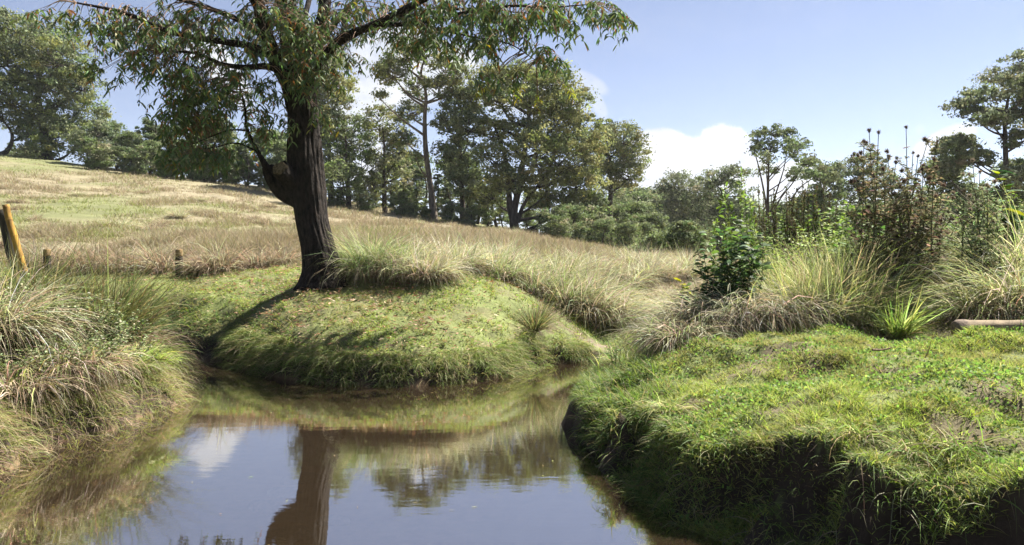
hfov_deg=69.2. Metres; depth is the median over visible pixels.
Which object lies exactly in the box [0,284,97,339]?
weed
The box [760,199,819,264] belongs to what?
hedge bush
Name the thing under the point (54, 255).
tussock
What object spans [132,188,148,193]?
tussock
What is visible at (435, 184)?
belt conifer
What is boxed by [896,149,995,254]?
dark round tree
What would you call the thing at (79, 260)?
tussock
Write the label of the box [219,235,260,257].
tussock
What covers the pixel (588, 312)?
tussock
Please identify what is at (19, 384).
tussock
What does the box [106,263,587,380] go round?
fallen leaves
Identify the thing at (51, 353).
weed
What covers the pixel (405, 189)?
belt conifer
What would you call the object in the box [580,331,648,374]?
tussock
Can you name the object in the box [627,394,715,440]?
tussock
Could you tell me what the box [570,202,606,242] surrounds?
belt tree
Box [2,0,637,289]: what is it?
eucalyptus tree
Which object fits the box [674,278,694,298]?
yellow leaf plant
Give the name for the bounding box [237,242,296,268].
tussock
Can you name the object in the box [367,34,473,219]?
slender eucalyptus
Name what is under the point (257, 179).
belt conifer
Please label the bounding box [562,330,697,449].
bank slope grass
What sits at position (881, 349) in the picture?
stick
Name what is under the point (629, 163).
dome tree
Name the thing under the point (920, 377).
clover leaves
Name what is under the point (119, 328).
weed
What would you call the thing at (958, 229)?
weedy bush
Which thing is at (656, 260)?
tussock
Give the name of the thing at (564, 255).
tussock
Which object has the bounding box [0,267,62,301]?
weed
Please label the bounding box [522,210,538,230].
belt tree
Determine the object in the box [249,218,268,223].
tussock
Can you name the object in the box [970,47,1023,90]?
crested tree
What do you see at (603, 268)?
tussock
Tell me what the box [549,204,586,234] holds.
belt tree
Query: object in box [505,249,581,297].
tussock
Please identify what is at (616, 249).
tussock
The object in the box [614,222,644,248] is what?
belt tree
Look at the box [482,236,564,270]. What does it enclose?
tussock
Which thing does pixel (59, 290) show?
weed
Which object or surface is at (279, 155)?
belt tree
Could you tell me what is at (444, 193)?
belt conifer
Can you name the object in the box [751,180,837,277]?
seed spike bush
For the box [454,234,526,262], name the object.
tussock
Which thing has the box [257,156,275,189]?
belt tree
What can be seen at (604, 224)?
belt tree
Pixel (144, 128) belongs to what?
belt conifer
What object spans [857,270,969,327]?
tussock
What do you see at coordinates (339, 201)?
belt tree
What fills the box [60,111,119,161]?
tree
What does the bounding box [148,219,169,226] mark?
tussock
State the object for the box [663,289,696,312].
weedy bush
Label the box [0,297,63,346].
weed
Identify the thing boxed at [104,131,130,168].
belt conifer
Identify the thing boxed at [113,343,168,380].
tussock
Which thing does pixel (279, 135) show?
belt conifer
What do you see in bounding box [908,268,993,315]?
tussock
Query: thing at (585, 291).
tussock
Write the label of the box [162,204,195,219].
tussock
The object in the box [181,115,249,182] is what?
belt tree
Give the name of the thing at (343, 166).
dark tree
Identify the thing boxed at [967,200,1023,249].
weedy bush
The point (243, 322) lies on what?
mound fringe grass
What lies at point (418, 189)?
belt conifer
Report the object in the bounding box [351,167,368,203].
belt conifer
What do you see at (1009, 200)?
feathery bush
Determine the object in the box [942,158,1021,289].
thistle
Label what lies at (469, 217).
belt tree
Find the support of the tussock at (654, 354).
on the ground at (800, 482)
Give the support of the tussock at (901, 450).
on the ground at (800, 482)
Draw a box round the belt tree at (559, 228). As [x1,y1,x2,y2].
[546,213,573,238]
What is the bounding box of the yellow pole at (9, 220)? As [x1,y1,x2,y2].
[2,204,27,275]
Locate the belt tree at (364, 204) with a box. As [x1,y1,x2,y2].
[354,187,379,211]
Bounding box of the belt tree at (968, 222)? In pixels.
[939,195,990,238]
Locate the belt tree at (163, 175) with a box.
[151,153,183,177]
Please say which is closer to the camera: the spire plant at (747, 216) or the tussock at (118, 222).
the spire plant at (747, 216)
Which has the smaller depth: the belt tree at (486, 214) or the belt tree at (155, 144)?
the belt tree at (486, 214)
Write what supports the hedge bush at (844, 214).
on the ground at (800, 482)
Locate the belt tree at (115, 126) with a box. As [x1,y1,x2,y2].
[79,118,126,167]
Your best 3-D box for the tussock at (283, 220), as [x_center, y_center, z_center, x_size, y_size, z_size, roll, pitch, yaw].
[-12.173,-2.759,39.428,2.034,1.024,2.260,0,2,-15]
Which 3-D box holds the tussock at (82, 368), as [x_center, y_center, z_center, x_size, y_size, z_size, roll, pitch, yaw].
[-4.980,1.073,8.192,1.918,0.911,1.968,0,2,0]
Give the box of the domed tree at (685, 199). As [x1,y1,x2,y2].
[647,167,718,245]
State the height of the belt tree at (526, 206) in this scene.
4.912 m
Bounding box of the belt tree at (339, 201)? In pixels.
[327,186,348,206]
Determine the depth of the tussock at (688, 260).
20.94 m
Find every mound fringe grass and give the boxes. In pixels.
[128,299,294,370]
[202,325,602,387]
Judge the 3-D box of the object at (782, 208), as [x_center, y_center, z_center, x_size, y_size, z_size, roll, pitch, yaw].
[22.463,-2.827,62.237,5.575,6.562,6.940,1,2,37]
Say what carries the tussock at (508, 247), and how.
on the ground at (800, 482)
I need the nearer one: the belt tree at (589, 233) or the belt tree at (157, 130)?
the belt tree at (589, 233)
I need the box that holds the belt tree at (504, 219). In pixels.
[495,204,508,227]
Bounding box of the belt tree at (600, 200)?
[576,189,620,217]
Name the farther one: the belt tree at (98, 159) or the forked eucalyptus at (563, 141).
the belt tree at (98, 159)
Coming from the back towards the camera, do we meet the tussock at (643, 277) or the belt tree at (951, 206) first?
the belt tree at (951, 206)
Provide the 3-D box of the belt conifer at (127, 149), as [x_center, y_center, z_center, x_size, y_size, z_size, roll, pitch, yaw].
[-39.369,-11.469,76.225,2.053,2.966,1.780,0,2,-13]
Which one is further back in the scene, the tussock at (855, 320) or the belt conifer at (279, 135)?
the belt conifer at (279, 135)
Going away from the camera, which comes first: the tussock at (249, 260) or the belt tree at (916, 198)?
the tussock at (249, 260)
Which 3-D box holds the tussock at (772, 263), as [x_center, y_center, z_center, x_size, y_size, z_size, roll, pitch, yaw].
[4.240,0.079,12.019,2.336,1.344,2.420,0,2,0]
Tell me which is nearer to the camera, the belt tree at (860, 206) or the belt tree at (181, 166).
the belt tree at (860, 206)
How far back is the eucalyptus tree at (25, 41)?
81.93 m
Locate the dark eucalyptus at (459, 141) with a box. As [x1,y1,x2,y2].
[426,78,491,222]
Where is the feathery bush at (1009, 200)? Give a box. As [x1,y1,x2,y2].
[987,176,1023,242]
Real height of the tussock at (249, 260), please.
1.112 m
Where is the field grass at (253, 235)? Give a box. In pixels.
[0,153,737,300]
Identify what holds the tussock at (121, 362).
on the ground at (800, 482)
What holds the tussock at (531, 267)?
on the ground at (800, 482)
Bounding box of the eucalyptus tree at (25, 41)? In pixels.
[0,5,121,160]
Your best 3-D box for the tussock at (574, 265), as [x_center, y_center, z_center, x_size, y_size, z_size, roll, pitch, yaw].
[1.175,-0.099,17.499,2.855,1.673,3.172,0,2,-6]
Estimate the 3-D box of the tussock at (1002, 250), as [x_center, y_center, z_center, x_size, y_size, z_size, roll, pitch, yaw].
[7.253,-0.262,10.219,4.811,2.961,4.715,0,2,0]
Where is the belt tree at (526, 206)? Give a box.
[519,191,545,232]
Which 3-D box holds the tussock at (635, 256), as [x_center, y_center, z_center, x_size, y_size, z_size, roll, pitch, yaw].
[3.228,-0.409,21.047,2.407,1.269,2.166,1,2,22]
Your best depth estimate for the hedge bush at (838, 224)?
13.26 m
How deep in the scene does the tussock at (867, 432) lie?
4.86 m
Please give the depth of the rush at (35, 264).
9.60 m
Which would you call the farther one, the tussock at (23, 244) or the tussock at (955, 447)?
the tussock at (23, 244)
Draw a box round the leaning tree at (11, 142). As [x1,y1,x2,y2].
[0,70,37,154]
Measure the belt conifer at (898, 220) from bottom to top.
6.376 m
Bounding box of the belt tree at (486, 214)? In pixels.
[471,192,505,225]
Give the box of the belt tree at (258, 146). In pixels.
[248,128,283,169]
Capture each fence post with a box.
[43,249,50,275]
[175,249,182,276]
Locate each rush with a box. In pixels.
[0,228,110,299]
[0,236,145,356]
[4,231,218,355]
[51,240,219,353]
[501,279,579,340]
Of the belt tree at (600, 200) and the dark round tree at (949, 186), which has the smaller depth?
the dark round tree at (949, 186)
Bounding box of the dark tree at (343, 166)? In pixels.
[319,109,379,206]
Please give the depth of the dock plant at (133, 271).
15.30 m
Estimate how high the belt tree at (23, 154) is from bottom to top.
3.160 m
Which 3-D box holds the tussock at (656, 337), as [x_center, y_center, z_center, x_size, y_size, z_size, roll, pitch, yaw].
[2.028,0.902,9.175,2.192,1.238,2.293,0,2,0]
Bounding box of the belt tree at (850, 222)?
[839,204,872,243]
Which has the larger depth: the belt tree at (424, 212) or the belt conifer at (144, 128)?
the belt conifer at (144, 128)
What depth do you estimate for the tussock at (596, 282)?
16.11 m
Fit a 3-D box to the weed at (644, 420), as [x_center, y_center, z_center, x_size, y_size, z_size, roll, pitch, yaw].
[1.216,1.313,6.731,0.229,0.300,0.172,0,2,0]
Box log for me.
[950,319,1023,334]
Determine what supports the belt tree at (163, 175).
on the ground at (800, 482)
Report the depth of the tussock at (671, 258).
21.88 m
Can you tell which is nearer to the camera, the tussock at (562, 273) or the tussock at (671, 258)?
the tussock at (562, 273)
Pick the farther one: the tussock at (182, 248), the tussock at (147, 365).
the tussock at (182, 248)
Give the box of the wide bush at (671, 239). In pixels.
[626,220,715,255]
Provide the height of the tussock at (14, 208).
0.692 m
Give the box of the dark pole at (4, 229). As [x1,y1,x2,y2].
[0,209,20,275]
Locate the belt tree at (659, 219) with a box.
[635,211,672,235]
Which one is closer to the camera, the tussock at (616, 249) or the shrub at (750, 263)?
the shrub at (750, 263)
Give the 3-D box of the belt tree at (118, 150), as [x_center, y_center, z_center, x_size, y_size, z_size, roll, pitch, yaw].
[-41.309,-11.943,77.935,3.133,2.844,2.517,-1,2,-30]
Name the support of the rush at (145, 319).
on the ground at (800, 482)
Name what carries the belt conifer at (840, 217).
on the ground at (800, 482)
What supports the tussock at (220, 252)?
on the ground at (800, 482)
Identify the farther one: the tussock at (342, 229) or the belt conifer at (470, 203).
the belt conifer at (470, 203)
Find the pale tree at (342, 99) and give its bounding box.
[281,47,363,202]
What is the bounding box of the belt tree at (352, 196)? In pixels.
[350,184,360,201]
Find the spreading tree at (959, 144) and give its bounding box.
[913,71,1023,228]
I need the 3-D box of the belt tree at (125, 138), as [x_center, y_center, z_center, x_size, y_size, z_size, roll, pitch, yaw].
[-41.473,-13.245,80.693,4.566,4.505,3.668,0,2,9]
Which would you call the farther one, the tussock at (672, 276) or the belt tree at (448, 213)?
the belt tree at (448, 213)
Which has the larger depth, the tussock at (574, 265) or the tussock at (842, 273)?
the tussock at (574, 265)
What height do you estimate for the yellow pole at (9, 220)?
1.483 m
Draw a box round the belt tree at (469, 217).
[457,203,480,225]
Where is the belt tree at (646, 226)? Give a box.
[634,221,661,243]
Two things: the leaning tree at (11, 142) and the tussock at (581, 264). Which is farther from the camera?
the leaning tree at (11, 142)
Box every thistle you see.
[842,125,926,296]
[881,136,945,315]
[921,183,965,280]
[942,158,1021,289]
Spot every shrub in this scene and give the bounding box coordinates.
[679,276,741,311]
[688,217,773,304]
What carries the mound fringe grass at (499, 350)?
on the ground at (800, 482)
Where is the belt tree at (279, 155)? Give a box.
[268,139,286,161]
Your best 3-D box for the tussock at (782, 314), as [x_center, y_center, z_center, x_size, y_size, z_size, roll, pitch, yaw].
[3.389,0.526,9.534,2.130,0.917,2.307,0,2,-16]
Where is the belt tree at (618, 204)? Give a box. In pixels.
[605,196,634,239]
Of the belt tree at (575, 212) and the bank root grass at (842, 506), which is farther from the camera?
the belt tree at (575, 212)
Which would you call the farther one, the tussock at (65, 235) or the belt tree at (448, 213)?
the belt tree at (448, 213)
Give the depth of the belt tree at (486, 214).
69.23 m
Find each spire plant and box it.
[707,182,736,286]
[735,167,758,269]
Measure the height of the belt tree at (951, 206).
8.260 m
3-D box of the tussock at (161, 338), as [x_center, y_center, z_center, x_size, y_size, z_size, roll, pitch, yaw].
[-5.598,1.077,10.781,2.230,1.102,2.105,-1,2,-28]
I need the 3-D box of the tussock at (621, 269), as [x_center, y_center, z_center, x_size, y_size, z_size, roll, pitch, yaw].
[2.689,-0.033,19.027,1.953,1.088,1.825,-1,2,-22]
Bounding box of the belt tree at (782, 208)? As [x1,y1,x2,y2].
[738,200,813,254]
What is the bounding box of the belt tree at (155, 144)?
[139,139,162,175]
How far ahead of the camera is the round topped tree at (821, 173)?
61.15 m
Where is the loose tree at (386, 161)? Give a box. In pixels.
[355,100,417,212]
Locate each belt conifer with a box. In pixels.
[7,142,17,154]
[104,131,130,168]
[119,146,134,172]
[129,117,161,173]
[161,133,179,175]
[212,127,242,183]
[237,147,255,186]
[244,136,268,187]
[253,156,266,187]
[263,131,286,160]
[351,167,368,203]
[367,172,381,207]
[387,175,402,208]
[399,167,419,211]
[407,166,435,212]
[410,181,425,215]
[427,172,444,214]
[435,182,456,217]
[459,167,494,223]
[480,184,512,227]
[609,230,615,246]
[820,206,849,250]
[880,202,914,258]
[952,190,984,234]
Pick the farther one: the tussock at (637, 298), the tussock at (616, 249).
the tussock at (616, 249)
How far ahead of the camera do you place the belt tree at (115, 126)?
81.39 m
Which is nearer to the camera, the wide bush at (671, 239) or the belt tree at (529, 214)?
the wide bush at (671, 239)
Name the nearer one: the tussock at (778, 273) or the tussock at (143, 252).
the tussock at (778, 273)
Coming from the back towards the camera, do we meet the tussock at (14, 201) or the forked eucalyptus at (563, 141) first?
the forked eucalyptus at (563, 141)
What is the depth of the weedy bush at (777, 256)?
10.89 m
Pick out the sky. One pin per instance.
(697, 77)
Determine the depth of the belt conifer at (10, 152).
99.29 m
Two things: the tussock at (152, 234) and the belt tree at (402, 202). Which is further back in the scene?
the belt tree at (402, 202)
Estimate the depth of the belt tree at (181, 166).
76.44 m
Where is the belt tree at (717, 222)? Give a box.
[707,201,745,239]
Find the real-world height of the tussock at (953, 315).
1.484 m
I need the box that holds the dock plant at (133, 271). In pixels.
[119,254,142,292]
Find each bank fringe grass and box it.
[0,345,212,485]
[593,385,1022,544]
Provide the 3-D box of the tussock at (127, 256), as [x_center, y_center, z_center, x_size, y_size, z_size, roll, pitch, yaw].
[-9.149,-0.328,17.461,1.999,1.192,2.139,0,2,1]
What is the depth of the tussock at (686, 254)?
22.76 m
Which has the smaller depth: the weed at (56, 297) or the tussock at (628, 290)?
the weed at (56, 297)
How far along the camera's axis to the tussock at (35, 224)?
28.52 m
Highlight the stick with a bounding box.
[872,347,892,350]
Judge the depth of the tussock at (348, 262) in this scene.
14.39 m
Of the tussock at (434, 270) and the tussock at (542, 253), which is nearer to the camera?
the tussock at (434, 270)
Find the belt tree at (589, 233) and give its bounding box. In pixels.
[580,211,615,244]
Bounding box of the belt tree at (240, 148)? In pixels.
[224,142,255,178]
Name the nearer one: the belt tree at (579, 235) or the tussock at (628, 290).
the tussock at (628, 290)
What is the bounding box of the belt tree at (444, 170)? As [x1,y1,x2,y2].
[432,151,485,216]
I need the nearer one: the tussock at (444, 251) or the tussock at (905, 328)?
the tussock at (905, 328)
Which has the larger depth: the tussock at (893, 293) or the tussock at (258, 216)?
the tussock at (258, 216)
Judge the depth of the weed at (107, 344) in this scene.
8.30 m
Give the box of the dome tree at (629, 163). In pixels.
[582,117,655,245]
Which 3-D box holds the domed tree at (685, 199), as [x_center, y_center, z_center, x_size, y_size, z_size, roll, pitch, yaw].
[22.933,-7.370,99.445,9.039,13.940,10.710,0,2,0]
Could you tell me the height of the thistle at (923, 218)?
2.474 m
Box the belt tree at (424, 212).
[418,205,431,218]
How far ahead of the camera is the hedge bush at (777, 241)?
13.36 m
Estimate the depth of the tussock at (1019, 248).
10.21 m
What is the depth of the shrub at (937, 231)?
10.04 m
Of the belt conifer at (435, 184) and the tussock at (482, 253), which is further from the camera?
the belt conifer at (435, 184)
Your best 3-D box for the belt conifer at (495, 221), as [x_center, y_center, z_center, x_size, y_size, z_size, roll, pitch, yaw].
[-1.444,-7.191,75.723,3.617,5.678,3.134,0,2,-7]
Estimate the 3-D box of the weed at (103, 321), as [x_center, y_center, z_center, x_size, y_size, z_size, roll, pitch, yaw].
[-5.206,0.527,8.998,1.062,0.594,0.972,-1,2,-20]
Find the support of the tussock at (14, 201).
on the ground at (800, 482)
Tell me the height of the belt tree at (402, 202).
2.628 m
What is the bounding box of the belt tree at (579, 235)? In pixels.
[569,220,588,241]
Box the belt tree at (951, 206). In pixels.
[945,191,966,237]
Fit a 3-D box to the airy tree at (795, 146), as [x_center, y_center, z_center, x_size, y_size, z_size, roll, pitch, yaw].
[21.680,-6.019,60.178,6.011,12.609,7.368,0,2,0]
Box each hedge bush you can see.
[744,215,798,265]
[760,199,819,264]
[793,192,845,266]
[811,199,867,265]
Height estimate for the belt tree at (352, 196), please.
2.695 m
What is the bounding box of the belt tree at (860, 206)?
[843,202,922,247]
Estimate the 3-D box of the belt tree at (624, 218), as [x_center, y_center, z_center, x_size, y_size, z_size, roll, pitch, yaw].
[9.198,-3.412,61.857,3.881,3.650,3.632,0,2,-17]
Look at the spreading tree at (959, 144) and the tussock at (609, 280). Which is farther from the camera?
the spreading tree at (959, 144)
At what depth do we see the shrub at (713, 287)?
9.88 m
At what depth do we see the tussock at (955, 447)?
4.61 m
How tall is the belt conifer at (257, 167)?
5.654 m
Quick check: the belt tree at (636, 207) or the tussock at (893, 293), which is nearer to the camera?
the tussock at (893, 293)
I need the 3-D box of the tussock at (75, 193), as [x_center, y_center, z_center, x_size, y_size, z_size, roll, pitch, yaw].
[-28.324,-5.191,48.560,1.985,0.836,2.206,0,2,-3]
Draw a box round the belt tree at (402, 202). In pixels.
[387,189,413,215]
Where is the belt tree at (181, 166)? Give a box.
[174,147,191,177]
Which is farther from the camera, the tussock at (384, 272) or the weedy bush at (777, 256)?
the tussock at (384, 272)
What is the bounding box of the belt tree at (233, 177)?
[216,157,247,184]
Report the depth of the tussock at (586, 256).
19.83 m
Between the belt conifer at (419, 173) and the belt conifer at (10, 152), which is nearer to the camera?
the belt conifer at (419, 173)
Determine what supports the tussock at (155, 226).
on the ground at (800, 482)
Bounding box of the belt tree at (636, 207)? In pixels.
[614,199,668,244]
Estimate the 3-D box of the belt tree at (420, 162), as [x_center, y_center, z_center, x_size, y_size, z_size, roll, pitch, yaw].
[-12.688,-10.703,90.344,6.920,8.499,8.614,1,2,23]
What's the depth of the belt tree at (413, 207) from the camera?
63.64 m
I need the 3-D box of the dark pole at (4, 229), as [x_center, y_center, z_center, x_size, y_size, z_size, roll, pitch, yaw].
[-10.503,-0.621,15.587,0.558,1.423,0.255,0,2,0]
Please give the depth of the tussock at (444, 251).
15.53 m
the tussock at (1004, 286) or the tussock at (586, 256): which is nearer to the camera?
the tussock at (1004, 286)
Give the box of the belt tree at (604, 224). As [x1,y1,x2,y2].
[588,219,614,244]
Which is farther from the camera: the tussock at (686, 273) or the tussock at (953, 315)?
the tussock at (686, 273)
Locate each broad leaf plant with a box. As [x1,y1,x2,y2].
[824,218,884,268]
[973,168,1023,254]
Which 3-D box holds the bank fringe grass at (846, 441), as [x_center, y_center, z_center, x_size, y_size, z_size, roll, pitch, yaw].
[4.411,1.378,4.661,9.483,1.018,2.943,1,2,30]
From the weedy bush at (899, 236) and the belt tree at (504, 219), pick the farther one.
the belt tree at (504, 219)
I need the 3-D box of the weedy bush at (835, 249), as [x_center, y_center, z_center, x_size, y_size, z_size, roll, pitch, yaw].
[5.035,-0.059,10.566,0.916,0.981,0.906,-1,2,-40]
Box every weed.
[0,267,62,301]
[0,282,76,339]
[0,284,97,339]
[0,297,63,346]
[0,334,100,376]
[6,278,84,301]
[23,325,128,366]
[27,292,130,342]
[66,309,152,346]
[66,326,167,366]
[607,342,623,367]
[634,400,653,432]
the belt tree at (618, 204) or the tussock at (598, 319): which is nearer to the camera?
the tussock at (598, 319)
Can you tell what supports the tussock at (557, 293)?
on the ground at (800, 482)
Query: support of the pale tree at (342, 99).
on the ground at (800, 482)
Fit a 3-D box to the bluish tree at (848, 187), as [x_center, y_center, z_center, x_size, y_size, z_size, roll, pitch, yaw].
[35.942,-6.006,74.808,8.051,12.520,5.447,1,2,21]
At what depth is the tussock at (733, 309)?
9.14 m
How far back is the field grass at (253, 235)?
32.56 m
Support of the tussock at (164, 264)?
on the ground at (800, 482)
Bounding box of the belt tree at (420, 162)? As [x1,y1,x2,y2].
[377,151,434,206]
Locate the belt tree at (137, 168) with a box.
[119,142,154,174]
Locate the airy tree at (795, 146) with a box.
[744,123,817,237]
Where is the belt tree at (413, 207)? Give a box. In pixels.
[402,201,419,217]
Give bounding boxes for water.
[0,360,728,544]
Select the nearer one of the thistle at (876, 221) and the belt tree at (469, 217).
the thistle at (876, 221)
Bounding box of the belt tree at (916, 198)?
[914,194,953,236]
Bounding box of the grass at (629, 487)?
[561,364,743,530]
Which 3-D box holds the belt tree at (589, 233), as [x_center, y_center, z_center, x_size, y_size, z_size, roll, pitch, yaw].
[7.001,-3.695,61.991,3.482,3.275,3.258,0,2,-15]
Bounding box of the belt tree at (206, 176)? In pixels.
[184,148,223,181]
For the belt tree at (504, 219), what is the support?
on the ground at (800, 482)
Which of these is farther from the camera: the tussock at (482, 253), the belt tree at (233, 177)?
the belt tree at (233, 177)
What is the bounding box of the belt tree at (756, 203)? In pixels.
[725,196,761,253]
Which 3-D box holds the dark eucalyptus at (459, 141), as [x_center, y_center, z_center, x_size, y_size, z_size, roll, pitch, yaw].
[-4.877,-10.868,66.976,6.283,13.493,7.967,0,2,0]
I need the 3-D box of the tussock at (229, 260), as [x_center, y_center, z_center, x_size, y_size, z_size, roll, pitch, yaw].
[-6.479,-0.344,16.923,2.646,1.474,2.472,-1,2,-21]
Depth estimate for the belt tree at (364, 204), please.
66.64 m
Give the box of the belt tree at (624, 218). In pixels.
[605,209,643,248]
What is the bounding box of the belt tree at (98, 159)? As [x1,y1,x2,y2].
[77,134,118,169]
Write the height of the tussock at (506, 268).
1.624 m
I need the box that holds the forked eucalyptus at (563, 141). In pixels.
[448,56,616,230]
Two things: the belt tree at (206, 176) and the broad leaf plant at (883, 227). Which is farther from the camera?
the belt tree at (206, 176)
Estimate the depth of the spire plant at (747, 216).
11.13 m
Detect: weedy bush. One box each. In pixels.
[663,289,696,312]
[736,232,812,291]
[788,212,865,278]
[828,235,890,279]
[855,213,949,270]
[927,207,995,263]
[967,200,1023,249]
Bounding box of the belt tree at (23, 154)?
[11,148,33,157]
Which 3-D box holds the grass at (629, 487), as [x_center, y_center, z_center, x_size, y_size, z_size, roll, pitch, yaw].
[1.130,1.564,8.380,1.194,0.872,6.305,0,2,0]
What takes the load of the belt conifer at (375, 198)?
on the ground at (800, 482)
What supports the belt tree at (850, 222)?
on the ground at (800, 482)
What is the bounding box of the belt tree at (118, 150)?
[105,145,125,170]
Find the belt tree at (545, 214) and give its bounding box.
[535,201,574,235]
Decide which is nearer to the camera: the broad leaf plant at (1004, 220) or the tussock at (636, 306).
the broad leaf plant at (1004, 220)
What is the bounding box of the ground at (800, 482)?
[0,154,1023,544]
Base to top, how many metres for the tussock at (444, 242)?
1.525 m
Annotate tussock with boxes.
[0,204,29,210]
[0,233,32,246]
[0,233,93,266]
[0,244,131,373]
[0,325,150,415]
[0,343,105,434]
[3,196,29,202]
[20,210,47,220]
[22,334,170,398]
[24,233,88,274]
[25,241,110,275]
[28,218,68,226]
[42,233,144,276]
[44,228,73,239]
[60,240,158,274]
[67,189,91,196]
[85,226,227,277]
[86,240,167,272]
[102,216,138,225]
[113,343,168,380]
[115,239,171,262]
[118,334,198,374]
[120,241,168,257]
[125,225,179,242]
[127,342,202,375]
[128,322,205,373]
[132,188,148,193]
[132,219,167,231]
[142,216,177,224]
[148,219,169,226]
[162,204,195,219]
[162,240,202,259]
[165,231,278,281]
[168,246,236,276]
[192,247,240,262]
[193,197,207,201]
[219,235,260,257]
[226,238,292,269]
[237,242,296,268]
[247,212,263,219]
[248,235,301,265]
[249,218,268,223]
[258,203,280,206]
[270,213,293,225]
[294,210,438,290]
[327,218,454,291]
[331,225,360,233]
[371,229,483,292]
[403,212,492,256]
[413,223,520,280]
[416,238,473,271]
[446,233,516,272]
[451,229,549,285]
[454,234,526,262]
[464,227,555,262]
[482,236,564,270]
[484,235,567,284]
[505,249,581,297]
[506,244,597,289]
[515,244,644,323]
[517,239,615,284]
[519,243,566,263]
[523,255,607,309]
[533,240,594,267]
[537,253,633,318]
[539,259,655,336]
[549,240,615,267]
[549,246,605,279]
[558,241,635,280]
[559,252,671,313]
[565,276,654,335]
[578,262,652,302]
[580,260,669,330]
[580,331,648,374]
[594,237,634,256]
[594,255,651,281]
[594,295,760,366]
[596,279,776,362]
[600,242,671,291]
[601,238,655,265]
[608,324,640,353]
[612,276,663,314]
[612,322,675,357]
[614,237,666,258]
[620,243,685,283]
[623,241,681,265]
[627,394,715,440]
[631,263,746,342]
[637,267,832,338]
[639,245,709,282]
[643,260,687,283]
[653,248,696,264]
[656,237,708,262]
[659,244,720,273]
[687,279,865,335]
[691,233,903,326]
[702,222,977,337]
[710,243,819,284]
[754,218,971,335]
[803,407,908,466]
[807,265,942,333]
[839,417,998,483]
[856,277,955,338]
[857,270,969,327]
[884,192,1023,306]
[887,175,1023,301]
[891,238,1023,332]
[895,407,1023,479]
[897,230,1023,319]
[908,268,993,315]
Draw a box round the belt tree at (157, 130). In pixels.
[139,124,177,170]
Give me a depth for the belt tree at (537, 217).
65.67 m
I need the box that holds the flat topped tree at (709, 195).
[688,160,759,252]
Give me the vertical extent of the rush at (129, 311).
1.771 m
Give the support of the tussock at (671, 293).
on the ground at (800, 482)
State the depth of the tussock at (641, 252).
23.07 m
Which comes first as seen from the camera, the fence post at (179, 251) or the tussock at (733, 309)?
the tussock at (733, 309)
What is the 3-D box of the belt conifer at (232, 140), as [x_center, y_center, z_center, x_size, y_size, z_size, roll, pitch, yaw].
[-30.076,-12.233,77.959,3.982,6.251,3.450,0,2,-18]
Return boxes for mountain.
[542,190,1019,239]
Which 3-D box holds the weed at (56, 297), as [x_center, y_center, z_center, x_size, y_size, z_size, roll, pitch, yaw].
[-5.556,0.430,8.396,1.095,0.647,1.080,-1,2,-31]
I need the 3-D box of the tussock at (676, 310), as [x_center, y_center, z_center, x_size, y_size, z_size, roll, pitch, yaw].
[2.454,0.775,9.631,2.563,1.400,2.502,-1,2,-32]
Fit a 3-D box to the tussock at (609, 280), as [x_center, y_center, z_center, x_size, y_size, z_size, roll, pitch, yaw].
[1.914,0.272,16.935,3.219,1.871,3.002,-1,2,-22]
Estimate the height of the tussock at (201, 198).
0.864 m
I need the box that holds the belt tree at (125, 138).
[108,130,138,165]
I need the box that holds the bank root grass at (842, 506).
[587,415,1016,544]
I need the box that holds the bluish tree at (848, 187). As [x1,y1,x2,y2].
[833,152,911,205]
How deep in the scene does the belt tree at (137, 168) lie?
75.26 m
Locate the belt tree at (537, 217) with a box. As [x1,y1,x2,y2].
[535,213,544,232]
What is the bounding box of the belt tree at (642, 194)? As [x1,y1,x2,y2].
[614,187,663,235]
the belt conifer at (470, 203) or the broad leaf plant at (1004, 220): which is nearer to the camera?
the broad leaf plant at (1004, 220)
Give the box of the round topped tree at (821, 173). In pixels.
[781,155,849,250]
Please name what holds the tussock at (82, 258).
on the ground at (800, 482)
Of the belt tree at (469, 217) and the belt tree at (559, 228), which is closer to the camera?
the belt tree at (559, 228)
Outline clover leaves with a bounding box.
[0,267,1023,532]
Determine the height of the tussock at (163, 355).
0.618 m
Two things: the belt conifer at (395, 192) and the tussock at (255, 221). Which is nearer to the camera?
the tussock at (255, 221)
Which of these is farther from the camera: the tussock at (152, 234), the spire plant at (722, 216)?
the tussock at (152, 234)
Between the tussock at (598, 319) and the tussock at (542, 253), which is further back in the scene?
the tussock at (542, 253)
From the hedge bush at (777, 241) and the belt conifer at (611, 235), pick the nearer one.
the hedge bush at (777, 241)
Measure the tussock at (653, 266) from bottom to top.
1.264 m
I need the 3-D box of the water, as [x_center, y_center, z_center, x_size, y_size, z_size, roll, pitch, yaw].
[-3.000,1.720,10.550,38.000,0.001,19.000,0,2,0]
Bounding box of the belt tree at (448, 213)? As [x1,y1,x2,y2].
[437,198,462,223]
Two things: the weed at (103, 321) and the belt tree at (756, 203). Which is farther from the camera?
the belt tree at (756, 203)
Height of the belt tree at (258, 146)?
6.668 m
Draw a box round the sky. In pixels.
[0,0,1023,231]
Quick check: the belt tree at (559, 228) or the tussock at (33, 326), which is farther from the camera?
the belt tree at (559, 228)
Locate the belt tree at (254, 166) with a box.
[238,158,258,185]
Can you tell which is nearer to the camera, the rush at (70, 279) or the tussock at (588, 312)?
the rush at (70, 279)

